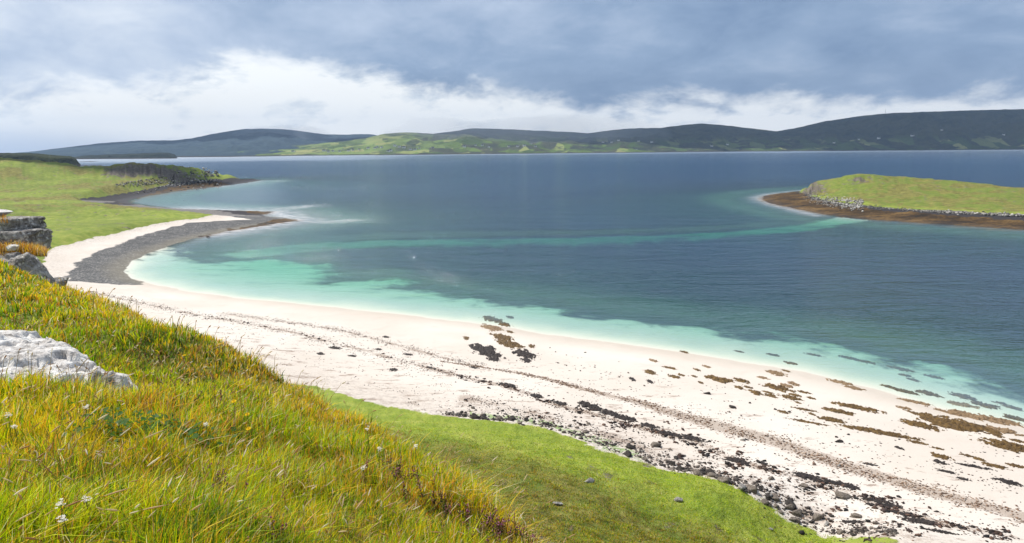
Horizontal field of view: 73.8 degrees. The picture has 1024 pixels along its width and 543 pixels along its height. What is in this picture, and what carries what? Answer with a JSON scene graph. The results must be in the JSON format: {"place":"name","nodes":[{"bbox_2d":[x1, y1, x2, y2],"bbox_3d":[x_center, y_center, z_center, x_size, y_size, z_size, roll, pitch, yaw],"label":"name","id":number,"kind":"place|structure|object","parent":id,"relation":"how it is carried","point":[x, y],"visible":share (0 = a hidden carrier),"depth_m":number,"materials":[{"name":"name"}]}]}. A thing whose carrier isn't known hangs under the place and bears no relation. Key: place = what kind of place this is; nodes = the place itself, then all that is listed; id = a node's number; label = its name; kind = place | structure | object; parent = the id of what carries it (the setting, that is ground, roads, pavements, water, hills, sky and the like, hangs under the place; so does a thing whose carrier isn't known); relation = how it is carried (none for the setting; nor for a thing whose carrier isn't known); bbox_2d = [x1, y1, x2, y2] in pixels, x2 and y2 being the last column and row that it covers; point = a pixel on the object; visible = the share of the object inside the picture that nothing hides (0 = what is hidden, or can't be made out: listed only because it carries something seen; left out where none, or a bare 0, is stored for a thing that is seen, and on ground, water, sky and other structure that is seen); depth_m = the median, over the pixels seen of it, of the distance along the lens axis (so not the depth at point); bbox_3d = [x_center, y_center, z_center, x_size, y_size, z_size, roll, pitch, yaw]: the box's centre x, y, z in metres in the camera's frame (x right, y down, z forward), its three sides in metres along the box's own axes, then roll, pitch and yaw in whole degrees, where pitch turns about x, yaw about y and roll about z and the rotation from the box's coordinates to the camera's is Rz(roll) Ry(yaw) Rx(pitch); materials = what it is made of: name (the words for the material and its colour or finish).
{"place":"outdoors","nodes":[
{"label":"outdoors","id":0,"kind":"place"},
{"bbox_2d":[0,153,80,166],"bbox_3d":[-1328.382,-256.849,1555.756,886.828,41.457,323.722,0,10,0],"label":"headland","id":1,"kind":"structure","parent":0,"point":[49,158],"depth_m":1414.16,"materials":[{"name":"plant"}]},
{"bbox_2d":[0,157,230,218],"bbox_3d":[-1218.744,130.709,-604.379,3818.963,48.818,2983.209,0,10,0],"label":"headland","id":2,"kind":"structure","parent":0,"point":[41,188],"depth_m":480.98,"materials":[{"name":"plant"}]},
{"bbox_2d":[116,166,218,200],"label":"rubble","id":3,"kind":"object","parent":2,"relation":"on","point":[208,174],"visible":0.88,"depth_m":575.20,"materials":[{"name":"stone"}]},
{"bbox_2d":[74,153,176,158],"bbox_3d":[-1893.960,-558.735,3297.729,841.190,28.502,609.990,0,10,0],"label":"headland","id":4,"kind":"structure","parent":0,"point":[142,156],"depth_m":3024.95,"materials":[{"name":"plant"}]},
{"bbox_2d":[18,129,376,156],"bbox_3d":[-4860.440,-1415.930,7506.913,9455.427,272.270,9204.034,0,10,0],"label":"mountains","id":5,"kind":"structure","parent":0,"point":[247,142],"depth_m":5920.38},
{"bbox_2d":[0,258,557,542],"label":"hillside","id":6,"kind":"structure","parent":0,"point":[99,337],"depth_m":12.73,"materials":[{"name":"plant"}]},
{"bbox_2d":[0,240,51,256],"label":"dry grass","id":7,"kind":"structure","parent":6,"relation":"on","point":[37,250],"depth_m":23.32,"materials":[{"name":"plant"}]},
{"bbox_2d":[6,244,19,250],"bbox_3d":[-16.881,-0.800,23.031,0.386,0.243,0.311,-4,11,-20],"label":"stone","id":8,"kind":"object","parent":7,"relation":"on","point":[13,247],"visible":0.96,"depth_m":22.96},
{"bbox_2d":[0,228,52,249],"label":"stone slab","id":9,"kind":"structure","parent":6,"relation":"on","point":[39,235],"depth_m":24.12,"materials":[{"name":"stone"}]},
{"bbox_2d":[0,216,46,230],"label":"stone slab","id":10,"kind":"structure","parent":9,"relation":"on","point":[20,222],"depth_m":24.45,"materials":[{"name":"stone"}]},
{"bbox_2d":[0,209,12,215],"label":"boulder","id":11,"kind":"object","parent":10,"relation":"on","point":[4,212],"visible":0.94,"depth_m":24.86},
{"bbox_2d":[7,252,55,283],"bbox_3d":[-15.867,0.126,22.245,1.515,1.483,1.266,7,13,37],"label":"boulder","id":12,"kind":"object","parent":6,"relation":"on","point":[27,261],"visible":0.53,"depth_m":22.07,"materials":[{"name":"stone"}]},
{"bbox_2d":[5,252,20,258],"bbox_3d":[-16.363,-0.481,22.410,0.253,0.314,0.425,8,13,40],"label":"stone","id":13,"kind":"object","parent":12,"relation":"on","point":[12,254],"visible":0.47,"depth_m":22.32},
{"bbox_2d":[55,498,65,539],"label":"wildflower","id":14,"kind":"object","parent":6,"relation":"on","point":[60,504],"visible":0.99,"depth_m":2.82,"materials":[{"name":"white plant"}]},
{"bbox_2d":[54,277,68,286],"bbox_3d":[-15.251,0.664,22.546,0.932,0.956,0.765,0,10,0],"label":"boulder","id":15,"kind":"object","parent":6,"relation":"on","point":[63,279],"visible":0.05,"depth_m":22.62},
{"bbox_2d":[55,514,70,542],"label":"wildflower","id":16,"kind":"object","parent":6,"relation":"on","point":[64,519],"visible":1,"depth_m":2.73,"materials":[{"name":"white plant"}]},
{"bbox_2d":[0,330,137,390],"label":"rock outcrop","id":17,"kind":"object","parent":6,"relation":"on","point":[64,356],"visible":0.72,"depth_m":8.10,"materials":[{"name":"stone"}]},
{"bbox_2d":[80,495,93,532],"bbox_3d":[-1.865,1.125,3.013,0.046,0.295,0.043,0,10,0],"label":"wildflower","id":18,"kind":"object","parent":6,"relation":"on","point":[86,500],"visible":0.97,"depth_m":2.99,"materials":[{"name":"white plant"}]},
{"bbox_2d":[50,402,236,457],"bbox_3d":[-2.640,1.208,4.987,1.247,0.712,1.138,-6,12,-29],"label":"leafy plant","id":19,"kind":"object","parent":6,"relation":"on","point":[190,431],"visible":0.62,"depth_m":4.90,"materials":[{"name":"green plant"}]},
{"bbox_2d":[96,328,196,365],"bbox_3d":[-6.551,1.401,12.316,1.300,0.761,1.859,-9,13,-40],"label":"heather","id":20,"kind":"object","parent":6,"relation":"on","point":[160,348],"visible":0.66,"depth_m":12.43,"materials":[{"name":"green plant"}]},
{"bbox_2d":[137,373,256,400],"bbox_3d":[-3.618,1.480,7.933,1.399,0.769,1.576,0,10,0],"label":"heather","id":21,"kind":"object","parent":6,"relation":"on","point":[183,385],"visible":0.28,"depth_m":7.87,"materials":[{"name":"green plant"}]},
{"bbox_2d":[169,386,243,412],"bbox_3d":[-2.958,1.284,6.558,0.646,0.409,0.586,-7,12,-33],"label":"heather","id":22,"kind":"object","parent":6,"relation":"on","point":[221,396],"visible":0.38,"depth_m":6.64,"materials":[{"name":"green plant"}]},
{"bbox_2d":[198,463,249,500],"bbox_3d":[-1.771,1.341,4.199,0.370,0.348,0.369,0,10,0],"label":"heather","id":23,"kind":"object","parent":6,"relation":"on","point":[218,478],"visible":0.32,"depth_m":4.20,"materials":[{"name":"green plant"}]},
{"bbox_2d":[222,516,286,542],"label":"heather","id":24,"kind":"object","parent":6,"relation":"on","point":[270,533],"visible":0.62,"depth_m":3.36,"materials":[{"name":"green plant"}]},
{"bbox_2d":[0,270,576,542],"bbox_3d":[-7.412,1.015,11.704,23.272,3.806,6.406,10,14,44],"label":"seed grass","id":25,"kind":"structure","parent":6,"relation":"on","point":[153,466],"depth_m":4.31,"materials":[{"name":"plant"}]},
{"bbox_2d":[360,452,442,485],"bbox_3d":[-1.023,1.742,5.906,0.611,0.475,0.639,9,14,42],"label":"heather","id":26,"kind":"object","parent":6,"relation":"on","point":[398,468],"visible":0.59,"depth_m":5.87,"materials":[{"name":"green plant"}]},
{"bbox_2d":[387,474,468,523],"bbox_3d":[-0.677,1.831,5.260,0.548,0.442,0.521,-10,14,-42],"label":"heather","id":27,"kind":"object","parent":6,"relation":"on","point":[434,500],"visible":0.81,"depth_m":5.32,"materials":[{"name":"green plant"}]},
{"bbox_2d":[441,503,530,542],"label":"heather","id":28,"kind":"object","parent":6,"relation":"on","point":[487,526],"visible":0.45,"depth_m":5.11,"materials":[{"name":"brown plant"}]},
{"bbox_2d":[437,505,537,542],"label":"heather","id":29,"kind":"object","parent":6,"relation":"on","point":[502,532],"visible":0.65,"depth_m":5.05,"materials":[{"name":"brown plant"}]},
{"bbox_2d":[233,132,453,156],"bbox_3d":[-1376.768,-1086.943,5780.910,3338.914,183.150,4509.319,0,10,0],"label":"hills","id":30,"kind":"structure","parent":0,"point":[407,140],"depth_m":4806.44,"materials":[{"name":"plant"}]},
{"bbox_2d":[37,213,899,542],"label":"meadow","id":31,"kind":"structure","parent":0,"point":[71,231],"depth_m":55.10,"materials":[{"name":"plant"}]},
{"bbox_2d":[0,0,1023,152],"label":"sky","id":32,"kind":"structure","parent":0,"point":[73,72],"materials":[{"name":"grey"}]},
{"bbox_2d":[376,128,657,154],"bbox_3d":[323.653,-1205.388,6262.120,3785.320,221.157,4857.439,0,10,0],"label":"hills","id":33,"kind":"structure","parent":0,"point":[498,141],"depth_m":5086.64,"materials":[{"name":"plant"}]},
{"bbox_2d":[42,175,1023,542],"bbox_3d":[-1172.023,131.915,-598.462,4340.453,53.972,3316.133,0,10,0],"label":"beach","id":34,"kind":"structure","parent":0,"point":[102,263],"depth_m":82.21,"materials":[{"name":"sand"}]},
{"bbox_2d":[469,343,495,354],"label":"seaweed","id":35,"kind":"object","parent":34,"relation":"on","point":[480,348],"visible":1,"depth_m":100.42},
{"bbox_2d":[480,323,503,331],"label":"seaweed","id":36,"kind":"object","parent":34,"relation":"on","point":[491,328],"visible":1,"depth_m":114.47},
{"bbox_2d":[483,352,505,358],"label":"seaweed","id":37,"kind":"object","parent":34,"relation":"on","point":[494,355],"visible":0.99,"depth_m":96.51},
{"bbox_2d":[489,333,514,340],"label":"seaweed","id":38,"kind":"object","parent":34,"relation":"on","point":[501,336],"visible":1,"depth_m":108.09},
{"bbox_2d":[498,340,525,348],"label":"seaweed","id":39,"kind":"object","parent":34,"relation":"on","point":[510,344],"visible":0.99,"depth_m":103.46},
{"bbox_2d":[511,348,536,359],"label":"seaweed","id":40,"kind":"object","parent":34,"relation":"on","point":[523,353],"visible":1,"depth_m":97.62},
{"bbox_2d":[84,291,1013,542],"bbox_3d":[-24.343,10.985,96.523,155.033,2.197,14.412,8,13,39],"label":"seaweed litter","id":41,"kind":"object","parent":34,"relation":"on","point":[885,509],"visible":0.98,"depth_m":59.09,"materials":[{"name":"plant"}]},
{"bbox_2d":[577,400,601,411],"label":"seaweed","id":42,"kind":"object","parent":34,"relation":"on","point":[584,404],"visible":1,"depth_m":76.10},
{"bbox_2d":[599,408,623,416],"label":"seaweed","id":43,"kind":"object","parent":34,"relation":"on","point":[611,413],"visible":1,"depth_m":74.09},
{"bbox_2d":[218,325,1023,538],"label":"beach stones","id":44,"kind":"object","parent":34,"relation":"on","point":[706,457],"visible":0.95,"depth_m":63.09,"materials":[{"name":"stone"}]},
{"bbox_2d":[615,414,637,422],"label":"seaweed","id":45,"kind":"object","parent":34,"relation":"on","point":[628,419],"visible":1,"depth_m":72.66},
{"bbox_2d":[640,422,659,428],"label":"seaweed","id":46,"kind":"object","parent":34,"relation":"on","point":[652,426],"visible":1,"depth_m":70.84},
{"bbox_2d":[649,429,679,436],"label":"seaweed","id":47,"kind":"object","parent":34,"relation":"on","point":[663,432],"visible":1,"depth_m":69.10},
{"bbox_2d":[442,411,898,536],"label":"beach stones","id":48,"kind":"object","parent":34,"relation":"on","point":[886,531],"visible":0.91,"depth_m":59.03,"materials":[{"name":"stone"}]},
{"bbox_2d":[677,434,706,441],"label":"seaweed","id":49,"kind":"object","parent":34,"relation":"on","point":[690,437],"visible":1,"depth_m":67.83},
{"bbox_2d":[704,375,730,383],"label":"seaweed","id":50,"kind":"object","parent":34,"relation":"on","point":[719,379],"visible":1,"depth_m":86.90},
{"bbox_2d":[717,477,728,483],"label":"boulder","id":51,"kind":"object","parent":34,"relation":"on","point":[724,480],"visible":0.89,"depth_m":55.94,"materials":[{"name":"grey stone"}]},
{"bbox_2d":[440,360,1023,524],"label":"seaweed litter","id":52,"kind":"object","parent":34,"relation":"on","point":[799,452],"visible":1,"depth_m":63.59,"materials":[{"name":"plant"}]},
{"bbox_2d":[721,457,750,464],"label":"seaweed","id":53,"kind":"object","parent":34,"relation":"on","point":[738,460],"visible":1,"depth_m":62.54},
{"bbox_2d":[733,377,750,383],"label":"seaweed","id":54,"kind":"object","parent":34,"relation":"on","point":[742,380],"visible":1,"depth_m":86.84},
{"bbox_2d":[473,351,1018,479],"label":"seaweed litter","id":55,"kind":"object","parent":34,"relation":"on","point":[805,417],"visible":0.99,"depth_m":72.77,"materials":[{"name":"plant"}]},
{"bbox_2d":[746,484,756,493],"bbox_3d":[19.398,17.667,55.363,0.800,0.696,0.923,0,10,3],"label":"boulder","id":56,"kind":"object","parent":34,"relation":"on","point":[752,488],"visible":0.96,"depth_m":55.09,"materials":[{"name":"grey stone"}]},
{"bbox_2d":[747,389,764,395],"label":"seaweed","id":57,"kind":"object","parent":34,"relation":"on","point":[756,392],"visible":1,"depth_m":81.73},
{"bbox_2d":[765,370,787,376],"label":"seaweed","id":58,"kind":"object","parent":34,"relation":"on","point":[776,373],"visible":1,"depth_m":90.12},
{"bbox_2d":[758,383,796,392],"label":"seaweed","id":59,"kind":"object","parent":34,"relation":"on","point":[781,388],"visible":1,"depth_m":83.95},
{"bbox_2d":[777,393,802,400],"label":"seaweed","id":60,"kind":"object","parent":34,"relation":"on","point":[789,397],"visible":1,"depth_m":80.24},
{"bbox_2d":[785,499,795,508],"bbox_3d":[22.281,18.616,54.531,0.899,0.559,1.100,0,14,36],"label":"boulder","id":61,"kind":"object","parent":34,"relation":"on","point":[788,501],"visible":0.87,"depth_m":54.49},
{"bbox_2d":[792,509,801,516],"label":"boulder","id":62,"kind":"object","parent":34,"relation":"on","point":[797,512],"visible":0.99,"depth_m":53.44,"materials":[{"name":"grey stone"}]},
{"bbox_2d":[790,406,820,412],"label":"seaweed","id":63,"kind":"object","parent":34,"relation":"on","point":[804,409],"visible":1,"depth_m":76.14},
{"bbox_2d":[785,418,829,425],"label":"seaweed","id":64,"kind":"object","parent":34,"relation":"on","point":[804,421],"visible":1,"depth_m":72.03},
{"bbox_2d":[792,471,823,481],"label":"seaweed","id":65,"kind":"object","parent":34,"relation":"on","point":[802,475],"visible":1,"depth_m":59.30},
{"bbox_2d":[812,513,824,520],"bbox_3d":[23.842,19.107,53.253,1.042,0.522,0.634,-4,11,-19],"label":"boulder","id":66,"kind":"object","parent":34,"relation":"on","point":[817,517],"visible":1,"depth_m":53.02,"materials":[{"name":"grey stone"}]},
{"bbox_2d":[816,416,839,422],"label":"seaweed","id":67,"kind":"object","parent":34,"relation":"on","point":[822,417],"visible":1,"depth_m":73.08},
{"bbox_2d":[821,407,839,413],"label":"seaweed","id":68,"kind":"object","parent":34,"relation":"on","point":[829,409],"visible":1,"depth_m":76.33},
{"bbox_2d":[824,416,847,423],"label":"seaweed","id":69,"kind":"object","parent":34,"relation":"on","point":[840,421],"visible":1,"depth_m":72.84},
{"bbox_2d":[813,477,860,487],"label":"seaweed","id":70,"kind":"object","parent":34,"relation":"on","point":[840,483],"visible":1,"depth_m":58.25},
{"bbox_2d":[825,378,852,385],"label":"seaweed","id":71,"kind":"object","parent":34,"relation":"on","point":[842,382],"visible":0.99,"depth_m":87.50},
{"bbox_2d":[835,491,851,499],"bbox_3d":[27.186,18.406,55.890,1.378,0.561,0.766,2,10,12],"label":"boulder","id":72,"kind":"object","parent":34,"relation":"on","point":[843,495],"visible":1,"depth_m":55.81,"materials":[{"name":"grey stone"}]},
{"bbox_2d":[833,408,855,415],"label":"seaweed","id":73,"kind":"object","parent":34,"relation":"on","point":[841,411],"visible":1,"depth_m":75.55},
{"bbox_2d":[839,483,860,490],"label":"seaweed","id":74,"kind":"object","parent":34,"relation":"on","point":[852,487],"visible":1,"depth_m":57.52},
{"bbox_2d":[842,520,865,522],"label":"seaweed","id":75,"kind":"object","parent":34,"relation":"on","point":[850,521],"visible":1,"depth_m":51.93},
{"bbox_2d":[849,513,861,517],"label":"boulder","id":76,"kind":"object","parent":34,"relation":"on","point":[855,515],"visible":1,"depth_m":52.59,"materials":[{"name":"grey stone"}]},
{"bbox_2d":[844,385,866,390],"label":"seaweed","id":77,"kind":"object","parent":34,"relation":"on","point":[854,388],"visible":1,"depth_m":84.83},
{"bbox_2d":[831,401,886,413],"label":"seaweed","id":78,"kind":"object","parent":34,"relation":"on","point":[860,407],"visible":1,"depth_m":77.57,"materials":[{"name":"plant"}]},
{"bbox_2d":[861,497,894,503],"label":"seaweed","id":79,"kind":"object","parent":34,"relation":"on","point":[876,500],"visible":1,"depth_m":55.06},
{"bbox_2d":[834,424,924,440],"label":"seaweed","id":80,"kind":"object","parent":34,"relation":"on","point":[874,431],"visible":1,"depth_m":69.76,"materials":[{"name":"plant"}]},
{"bbox_2d":[881,502,902,508],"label":"seaweed","id":81,"kind":"object","parent":34,"relation":"on","point":[885,504],"visible":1,"depth_m":54.02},
{"bbox_2d":[894,512,919,517],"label":"seaweed","id":82,"kind":"object","parent":34,"relation":"on","point":[904,513],"visible":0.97,"depth_m":52.14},
{"bbox_2d":[900,517,936,525],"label":"seaweed","id":83,"kind":"object","parent":34,"relation":"on","point":[919,521],"visible":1,"depth_m":50.50,"materials":[{"name":"plant"}]},
{"bbox_2d":[906,439,930,445],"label":"seaweed","id":84,"kind":"object","parent":34,"relation":"on","point":[917,442],"visible":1,"depth_m":67.36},
{"bbox_2d":[898,418,944,431],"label":"seaweed","id":85,"kind":"object","parent":34,"relation":"on","point":[921,424],"visible":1,"depth_m":72.53,"materials":[{"name":"plant"}]},
{"bbox_2d":[919,527,959,534],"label":"seaweed","id":86,"kind":"object","parent":34,"relation":"on","point":[940,531],"visible":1,"depth_m":48.43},
{"bbox_2d":[932,459,949,464],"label":"seaweed","id":87,"kind":"object","parent":34,"relation":"on","point":[939,461],"visible":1,"depth_m":62.56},
{"bbox_2d":[930,452,955,460],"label":"seaweed","id":88,"kind":"object","parent":34,"relation":"on","point":[943,456],"visible":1,"depth_m":63.90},
{"bbox_2d":[902,409,1004,437],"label":"seaweed","id":89,"kind":"object","parent":34,"relation":"on","point":[945,422],"visible":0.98,"depth_m":72.87,"materials":[{"name":"plant"}]},
{"bbox_2d":[954,462,996,470],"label":"seaweed","id":90,"kind":"object","parent":34,"relation":"on","point":[975,466],"visible":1,"depth_m":61.94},
{"bbox_2d":[981,462,1007,469],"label":"seaweed","id":91,"kind":"object","parent":34,"relation":"on","point":[994,465],"visible":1,"depth_m":62.32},
{"bbox_2d":[969,437,1023,453],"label":"seaweed","id":92,"kind":"object","parent":34,"relation":"on","point":[1010,446],"visible":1,"depth_m":67.61,"materials":[{"name":"plant"}]},
{"bbox_2d":[984,424,1023,435],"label":"seaweed","id":93,"kind":"object","parent":34,"relation":"on","point":[1007,431],"visible":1,"depth_m":71.41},
{"bbox_2d":[991,477,1022,486],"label":"seaweed","id":94,"kind":"object","parent":34,"relation":"on","point":[1008,482],"visible":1,"depth_m":58.69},
{"bbox_2d":[1005,462,1023,468],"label":"seaweed","id":95,"kind":"object","parent":34,"relation":"on","point":[1016,465],"visible":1,"depth_m":62.64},
{"bbox_2d":[77,149,1023,294],"bbox_3d":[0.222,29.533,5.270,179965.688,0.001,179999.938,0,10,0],"label":"water","id":96,"kind":"structure","parent":0,"point":[544,191],"depth_m":535.61,"materials":[{"name":"liquid"}]},
{"bbox_2d":[126,176,1023,425],"bbox_3d":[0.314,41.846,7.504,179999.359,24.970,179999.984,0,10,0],"label":"water","id":97,"kind":"structure","parent":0,"point":[374,256],"depth_m":169.22,"materials":[{"name":"liquid"}]},
{"bbox_2d":[478,315,502,322],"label":"seaweed","id":98,"kind":"object","parent":97,"relation":"on","point":[489,318],"visible":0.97,"depth_m":122.94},
{"bbox_2d":[854,359,875,364],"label":"seaweed","id":99,"kind":"object","parent":97,"relation":"on","point":[867,362],"visible":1,"depth_m":98.82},
{"bbox_2d":[886,365,917,372],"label":"seaweed","id":100,"kind":"object","parent":97,"relation":"on","point":[902,369],"visible":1,"depth_m":95.51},
{"bbox_2d":[894,388,922,395],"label":"seaweed","id":101,"kind":"object","parent":97,"relation":"on","point":[905,391],"visible":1,"depth_m":85.08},
{"bbox_2d":[896,398,933,405],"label":"seaweed","id":102,"kind":"object","parent":97,"relation":"on","point":[917,402],"visible":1,"depth_m":80.90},
{"bbox_2d":[915,390,943,397],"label":"seaweed","id":103,"kind":"object","parent":97,"relation":"on","point":[927,393],"visible":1,"depth_m":84.56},
{"bbox_2d":[947,391,977,401],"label":"seaweed","id":104,"kind":"object","parent":97,"relation":"on","point":[964,396],"visible":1,"depth_m":83.67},
{"bbox_2d":[947,400,979,408],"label":"seaweed","id":105,"kind":"object","parent":97,"relation":"on","point":[962,404],"visible":1,"depth_m":80.79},
{"bbox_2d":[925,406,1023,427],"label":"seaweed","id":106,"kind":"object","parent":97,"relation":"on","point":[980,417],"visible":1,"depth_m":76.00,"materials":[{"name":"plant"}]},
{"bbox_2d":[965,400,1000,409],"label":"seaweed","id":107,"kind":"object","parent":97,"relation":"on","point":[986,405],"visible":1,"depth_m":80.58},
{"bbox_2d":[997,404,1023,411],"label":"seaweed","id":108,"kind":"object","parent":97,"relation":"on","point":[1012,407],"visible":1,"depth_m":80.25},
{"bbox_2d":[1002,413,1023,421],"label":"seaweed","id":109,"kind":"object","parent":97,"relation":"on","point":[1009,416],"visible":1,"depth_m":76.65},
{"bbox_2d":[563,123,877,151],"bbox_3d":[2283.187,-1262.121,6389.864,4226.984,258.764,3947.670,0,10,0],"label":"hills","id":110,"kind":"structure","parent":0,"point":[701,137],"depth_m":5459.50,"materials":[{"name":"plant"}]},
{"bbox_2d":[757,109,1023,149],"bbox_3d":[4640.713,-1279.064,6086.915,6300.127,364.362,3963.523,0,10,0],"label":"hills","id":111,"kind":"structure","parent":0,"point":[975,130],"depth_m":5496.15,"materials":[{"name":"plant"}]},
{"bbox_2d":[760,174,1023,229],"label":"island","id":112,"kind":"structure","parent":0,"point":[885,192],"depth_m":338.04,"materials":[{"name":"plant"}]},
{"bbox_2d":[802,183,863,211],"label":"rubble","id":113,"kind":"object","parent":112,"relation":"on","point":[858,201],"visible":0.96,"depth_m":338.04,"materials":[{"name":"stone"}]},
{"bbox_2d":[863,205,1023,217],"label":"rubble","id":114,"kind":"object","parent":112,"relation":"on","point":[1004,214],"visible":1,"depth_m":282.62,"materials":[{"name":"stone"}]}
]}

